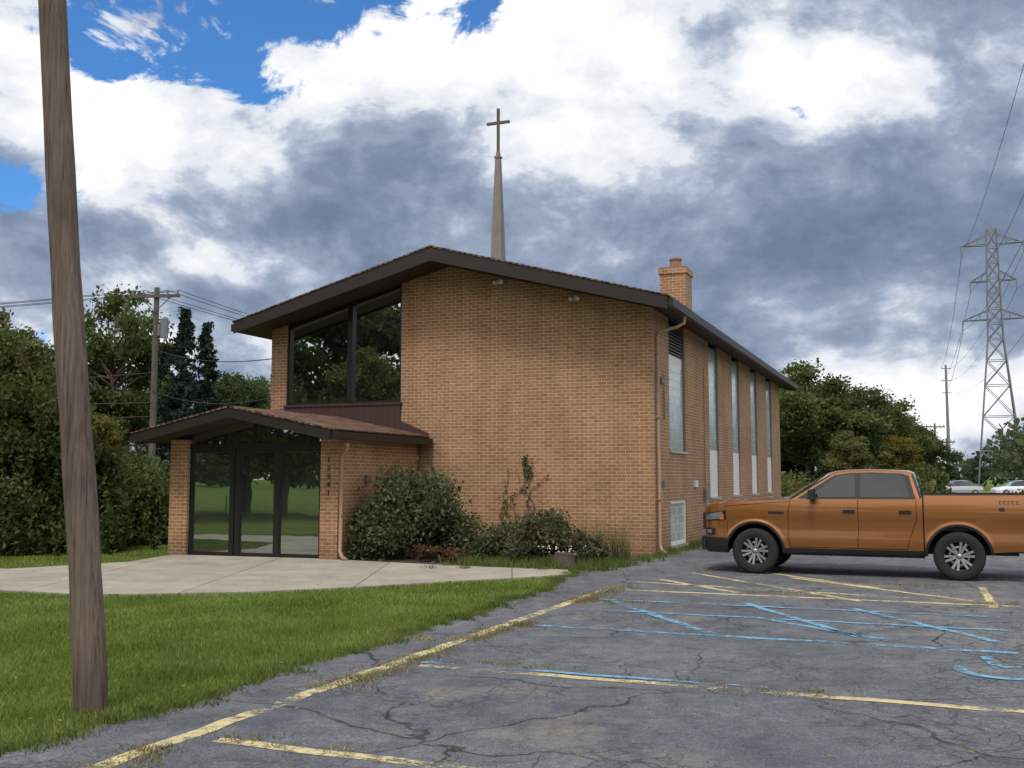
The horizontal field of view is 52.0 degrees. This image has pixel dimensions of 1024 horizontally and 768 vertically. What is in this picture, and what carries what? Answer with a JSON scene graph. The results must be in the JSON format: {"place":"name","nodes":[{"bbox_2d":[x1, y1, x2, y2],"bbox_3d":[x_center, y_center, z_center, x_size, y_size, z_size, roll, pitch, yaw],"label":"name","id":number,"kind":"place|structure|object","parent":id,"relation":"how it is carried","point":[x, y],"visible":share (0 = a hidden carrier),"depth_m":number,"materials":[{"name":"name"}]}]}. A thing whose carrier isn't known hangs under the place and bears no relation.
{"place":"outdoors","nodes":[
{"label":"outdoors","id":0,"kind":"place"},
{"bbox_2d":[0,479,1016,754],"bbox_3d":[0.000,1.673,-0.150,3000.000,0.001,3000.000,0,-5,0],"label":"ground","id":1,"kind":"structure","parent":0,"point":[524,585],"depth_m":11.69,"materials":[{"name":"green plant"}]},
{"bbox_2d":[0,320,28,387],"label":"deciduous tree","id":2,"kind":"object","parent":1,"relation":"on","point":[5,344],"visible":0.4,"depth_m":41.66,"materials":[{"name":"green plant"}]},
{"bbox_2d":[0,307,92,400],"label":"deciduous tree","id":3,"kind":"object","parent":1,"relation":"on","point":[33,349],"visible":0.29,"depth_m":45.67,"materials":[{"name":"green plant"}]},
{"bbox_2d":[11,343,106,415],"bbox_3d":[-24.740,2.222,55.736,6.661,8.932,6.598,-4,-6,36],"label":"deciduous tree","id":4,"kind":"object","parent":1,"relation":"on","point":[53,359],"visible":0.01,"depth_m":55.36,"materials":[{"name":"green plant"}]},
{"bbox_2d":[38,0,108,714],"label":"wooden utility pole","id":5,"kind":"object","parent":1,"relation":"on","point":[88,650],"visible":0.95,"depth_m":7.67,"materials":[{"name":"brown wood"}]},
{"bbox_2d":[0,368,159,556],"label":"weeping shrub","id":6,"kind":"object","parent":1,"relation":"on","point":[32,517],"visible":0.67,"depth_m":23.49,"materials":[{"name":"green plant"}]},
{"bbox_2d":[5,283,192,448],"bbox_3d":[-21.529,0.633,56.700,9.622,12.229,8.388,1,-5,-7],"label":"deciduous tree","id":7,"kind":"object","parent":1,"relation":"on","point":[107,356],"visible":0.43,"depth_m":55.49,"materials":[{"name":"green plant"}]},
{"bbox_2d":[91,411,131,461],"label":"deciduous tree","id":8,"kind":"object","parent":1,"relation":"on","point":[106,423],"visible":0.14,"depth_m":39.94,"materials":[{"name":"green plant"}]},
{"bbox_2d":[94,443,169,487],"bbox_3d":[-12.974,3.454,34.957,5.745,2.889,5.281,3,-6,-28],"label":"background shrub","id":9,"kind":"object","parent":1,"relation":"on","point":[134,453],"visible":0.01,"depth_m":34.91,"materials":[{"name":"green plant"}]},
{"bbox_2d":[106,444,169,545],"bbox_3d":[-10.330,2.881,27.415,4.089,2.632,4.075,4,-7,-39],"label":"rounded shrub","id":10,"kind":"object","parent":1,"relation":"on","point":[151,487],"visible":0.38,"depth_m":26.48,"materials":[{"name":"green plant"}]},
{"bbox_2d":[116,388,160,463],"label":"deciduous tree","id":11,"kind":"object","parent":1,"relation":"on","point":[143,445],"visible":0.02,"depth_m":67.58,"materials":[{"name":"green plant"}]},
{"bbox_2d":[130,287,179,462],"bbox_3d":[-15.400,0.755,45.110,2.200,9.900,0.356,-1,-5,6],"label":"transformer utility pole","id":12,"kind":"object","parent":1,"relation":"on","point":[161,329],"visible":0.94,"depth_m":45.22,"materials":[{"name":"grey wood"}]},
{"bbox_2d":[0,290,271,417],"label":"distribution wires","id":13,"kind":"object","parent":12,"relation":"attached to","point":[157,350],"visible":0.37,"depth_m":45.69,"materials":[{"name":"grey"}]},
{"bbox_2d":[135,344,178,464],"bbox_3d":[-18.041,2.270,53.847,3.846,8.814,3.910,-3,-6,33],"label":"spruce tree","id":14,"kind":"object","parent":1,"relation":"on","point":[162,372],"visible":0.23,"depth_m":54.01,"materials":[{"name":"green plant"}]},
{"bbox_2d":[145,306,207,474],"bbox_3d":[-15.932,1.318,50.199,4.488,10.116,4.414,-2,-5,19],"label":"spruce tree","id":15,"kind":"object","parent":1,"relation":"on","point":[184,379],"visible":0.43,"depth_m":50.02,"materials":[{"name":"green plant"}]},
{"bbox_2d":[165,321,226,458],"bbox_3d":[-15.069,1.662,51.889,4.310,9.715,4.239,-4,-6,36],"label":"spruce tree","id":16,"kind":"object","parent":1,"relation":"on","point":[205,347],"visible":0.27,"depth_m":52.12,"materials":[{"name":"green plant"}]},
{"bbox_2d":[192,371,270,409],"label":"deciduous tree","id":17,"kind":"object","parent":1,"relation":"on","point":[243,390],"visible":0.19,"depth_m":65.00,"materials":[{"name":"green plant"}]},
{"bbox_2d":[0,593,470,737],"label":"lawn clumps","id":18,"kind":"object","parent":1,"relation":"on","point":[447,604],"visible":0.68,"depth_m":10.00,"materials":[{"name":"green plant"}]},
{"bbox_2d":[245,373,270,409],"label":"deciduous tree","id":19,"kind":"object","parent":1,"relation":"on","point":[261,380],"visible":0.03,"depth_m":69.50,"materials":[{"name":"green plant"}]},
{"bbox_2d":[0,554,572,595],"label":"concrete entrance pad","id":20,"kind":"object","parent":1,"relation":"on","point":[187,574],"visible":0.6,"depth_m":17.84,"materials":[{"name":"grey concrete"}]},
{"bbox_2d":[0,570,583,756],"bbox_3d":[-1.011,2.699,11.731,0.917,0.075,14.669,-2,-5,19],"label":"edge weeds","id":21,"kind":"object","parent":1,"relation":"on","point":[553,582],"visible":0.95,"depth_m":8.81,"materials":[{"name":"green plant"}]},
{"bbox_2d":[129,108,797,560],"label":"brick church","id":22,"kind":"structure","parent":1,"relation":"on","point":[651,418],"depth_m":24.11,"materials":[{"name":"brown brick"}]},
{"bbox_2d":[287,285,401,404],"bbox_3d":[-4.152,-0.954,26.053,3.250,2.905,0.100,-2,-5,22],"label":"gable window frame","id":23,"kind":"structure","parent":22,"relation":"in","point":[351,306],"depth_m":25.97,"materials":[{"name":"black metal"}]},
{"bbox_2d":[291,290,400,402],"bbox_3d":[-4.130,-0.957,26.109,3.250,2.921,0.020,-2,-5,22],"label":"gable window glass","id":24,"kind":"structure","parent":22,"relation":"in","point":[319,348],"depth_m":26.02,"materials":[{"name":"black"}]},
{"bbox_2d":[498,454,548,525],"bbox_3d":[0.244,2.556,23.839,1.252,1.953,0.102,-2,-5,22],"label":"wall vine","id":25,"kind":"object","parent":22,"relation":"attached to","point":[524,474],"depth_m":23.88,"materials":[{"name":"green plant"}]},
{"bbox_2d":[668,324,773,548],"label":"side windows","id":26,"kind":"structure","parent":22,"relation":"in","point":[675,337],"depth_m":29.32,"materials":[{"name":"grey glass"}]},
{"bbox_2d":[348,553,642,567],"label":"planting bed soil","id":27,"kind":"structure","parent":1,"relation":"on","point":[408,560],"depth_m":21.36,"materials":[{"name":"brown soil"}]},
{"bbox_2d":[334,456,489,560],"bbox_3d":[-2.099,2.620,22.146,3.076,2.170,3.082,-3,-6,28],"label":"shrub","id":28,"kind":"object","parent":27,"relation":"on","point":[424,508],"visible":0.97,"depth_m":21.64,"materials":[{"name":"green plant"}]},
{"bbox_2d":[414,543,468,562],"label":"shrub","id":29,"kind":"object","parent":27,"relation":"on","point":[423,551],"visible":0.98,"depth_m":20.95,"materials":[{"name":"brown plant"}]},
{"bbox_2d":[458,521,509,559],"bbox_3d":[-0.453,3.264,21.766,1.172,0.809,1.263,-3,-6,33],"label":"shrub","id":30,"kind":"object","parent":27,"relation":"on","point":[477,545],"visible":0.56,"depth_m":21.50,"materials":[{"name":"green plant"}]},
{"bbox_2d":[490,501,584,562],"bbox_3d":[0.506,2.998,21.390,1.958,1.252,1.761,0,-5,0],"label":"shrub","id":31,"kind":"object","parent":27,"relation":"on","point":[544,529],"visible":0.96,"depth_m":21.05,"materials":[{"name":"green plant"}]},
{"bbox_2d":[554,552,575,566],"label":"stone block","id":32,"kind":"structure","parent":27,"relation":"on","point":[562,557],"depth_m":19.80,"materials":[{"name":"grey stone"}]},
{"bbox_2d":[537,542,583,551],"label":"white flowers","id":33,"kind":"object","parent":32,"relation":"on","point":[557,547],"visible":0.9,"depth_m":20.50,"materials":[{"name":"white plant"}]},
{"bbox_2d":[551,530,612,560],"bbox_3d":[1.375,3.239,20.888,1.306,0.688,0.914,0,-5,0],"label":"shrub","id":34,"kind":"object","parent":27,"relation":"on","point":[590,544],"visible":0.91,"depth_m":20.80,"materials":[{"name":"green plant"}]},
{"bbox_2d":[0,546,1023,767],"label":"asphalt parking lot","id":35,"kind":"structure","parent":1,"relation":"on","point":[460,727],"depth_m":8.35,"materials":[{"name":"grey asphalt"}]},
{"bbox_2d":[5,562,1022,767],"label":"fallen leaves","id":36,"kind":"object","parent":35,"relation":"on","point":[512,670],"visible":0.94,"depth_m":8.01,"materials":[{"name":"brown plant"}]},
{"bbox_2d":[72,580,1023,767],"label":"dry crack weeds","id":37,"kind":"object","parent":35,"relation":"on","point":[477,638],"visible":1,"depth_m":9.38,"materials":[{"name":"plant"}]},
{"bbox_2d":[89,569,1023,767],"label":"yellow parking lines","id":38,"kind":"object","parent":35,"relation":"on","point":[219,724],"visible":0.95,"depth_m":7.99,"materials":[{"name":"paint"}]},
{"bbox_2d":[419,538,701,572],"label":"foundation weeds","id":39,"kind":"object","parent":35,"relation":"on","point":[588,564],"visible":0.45,"depth_m":20.16,"materials":[{"name":"green plant"}]},
{"bbox_2d":[421,599,1023,686],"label":"blue accessible parking marks","id":40,"kind":"object","parent":35,"relation":"on","point":[853,634],"visible":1,"depth_m":11.54,"materials":[{"name":"paint"}]},
{"bbox_2d":[702,469,1023,580],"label":"pickup truck","id":41,"kind":"object","parent":35,"relation":"on","point":[893,513],"visible":1,"depth_m":17.85,"materials":[{"name":"orange metal"}]},
{"bbox_2d":[97,417,1023,486],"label":"distant treeline","id":42,"kind":"object","parent":1,"relation":"on","point":[1009,458],"visible":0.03,"depth_m":156.53,"materials":[{"name":"green plant"}]},
{"bbox_2d":[781,374,818,474],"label":"deciduous tree","id":43,"kind":"object","parent":1,"relation":"on","point":[811,384],"visible":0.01,"depth_m":65.43,"materials":[{"name":"green plant"}]},
{"bbox_2d":[781,386,823,471],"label":"deciduous tree","id":44,"kind":"object","parent":1,"relation":"on","point":[785,465],"visible":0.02,"depth_m":59.82,"materials":[{"name":"green plant"}]},
{"bbox_2d":[779,358,900,481],"bbox_3d":[16.049,2.682,57.577,7.499,8.298,8.604,5,-7,-43],"label":"deciduous tree","id":45,"kind":"object","parent":1,"relation":"on","point":[800,407],"visible":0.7,"depth_m":56.44,"materials":[{"name":"green plant"}]},
{"bbox_2d":[783,384,900,477],"bbox_3d":[18.893,3.468,59.704,7.957,7.146,7.883,3,-6,-27],"label":"deciduous tree","id":46,"kind":"object","parent":1,"relation":"on","point":[870,400],"visible":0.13,"depth_m":58.79,"materials":[{"name":"green plant"}]},
{"bbox_2d":[820,430,894,470],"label":"deciduous tree","id":47,"kind":"object","parent":1,"relation":"on","point":[856,455],"visible":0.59,"depth_m":51.16,"materials":[{"name":"green plant"}]},
{"bbox_2d":[781,461,954,492],"bbox_3d":[16.740,5.794,59.736,13.814,2.781,8.271,0,-5,0],"label":"brush hedge","id":48,"kind":"object","parent":1,"relation":"on","point":[941,485],"visible":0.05,"depth_m":57.05,"materials":[{"name":"green plant"}]},
{"bbox_2d":[827,383,938,468],"bbox_3d":[20.849,3.630,63.285,7.698,7.425,6.710,2,-6,-25],"label":"deciduous tree","id":49,"kind":"object","parent":1,"relation":"on","point":[902,419],"visible":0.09,"depth_m":62.22,"materials":[{"name":"green plant"}]},
{"bbox_2d":[874,434,929,473],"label":"deciduous tree","id":50,"kind":"object","parent":1,"relation":"on","point":[900,444],"visible":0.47,"depth_m":59.41,"materials":[{"name":"green plant"}]},
{"bbox_2d":[781,468,1023,495],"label":"brush field","id":51,"kind":"structure","parent":1,"relation":"on","point":[792,486],"depth_m":47.23,"materials":[{"name":"green plant"}]},
{"bbox_2d":[888,400,938,470],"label":"deciduous tree","id":52,"kind":"object","parent":1,"relation":"on","point":[911,433],"visible":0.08,"depth_m":65.38,"materials":[{"name":"green plant"}]},
{"bbox_2d":[926,423,944,463],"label":"distant utility pole","id":53,"kind":"object","parent":1,"relation":"on","point":[934,426],"visible":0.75,"depth_m":109.88,"materials":[{"name":"grey wood"}]},
{"bbox_2d":[911,422,963,472],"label":"deciduous tree","id":54,"kind":"object","parent":1,"relation":"on","point":[940,452],"visible":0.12,"depth_m":72.60,"materials":[{"name":"green plant"}]},
{"bbox_2d":[918,437,969,488],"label":"deciduous tree","id":55,"kind":"object","parent":1,"relation":"on","point":[952,461],"visible":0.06,"depth_m":82.93,"materials":[{"name":"green plant"}]},
{"bbox_2d":[941,365,951,464],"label":"steel transmission monopole","id":56,"kind":"object","parent":1,"relation":"on","point":[947,411],"visible":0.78,"depth_m":300.34,"materials":[{"name":"grey metal"}]},
{"bbox_2d":[943,438,954,480],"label":"distant utility pole","id":57,"kind":"object","parent":1,"relation":"on","point":[951,441],"visible":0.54,"depth_m":103.73,"materials":[{"name":"grey wood"}]},
{"bbox_2d":[943,480,983,492],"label":"parked car","id":58,"kind":"object","parent":1,"relation":"on","point":[960,486],"visible":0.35,"depth_m":94.87,"materials":[{"name":"silver metal"}]},
{"bbox_2d":[960,228,1023,486],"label":"lattice transmission pylon","id":59,"kind":"object","parent":1,"relation":"on","point":[1001,309],"visible":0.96,"depth_m":169.31,"materials":[{"name":"silver metal"}]},
{"bbox_2d":[942,65,1023,392],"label":"transmission wires","id":60,"kind":"object","parent":59,"relation":"attached to","point":[988,266],"visible":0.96,"depth_m":164.00,"materials":[{"name":"grey metal"}]},
{"bbox_2d":[990,480,1023,492],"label":"parked car","id":61,"kind":"object","parent":1,"relation":"on","point":[1014,486],"visible":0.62,"depth_m":95.73,"materials":[{"name":"white paint"}]},
{"bbox_2d":[0,0,1023,478],"label":"sky","id":62,"kind":"structure","parent":0,"point":[820,171],"materials":[{"name":"white"}]},
{"bbox_2d":[568,513,635,560],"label":"tall ornamental grass","id":63,"kind":"object","parent":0,"point":[622,547],"depth_m":21.38,"materials":[{"name":"green plant"}]}
]}

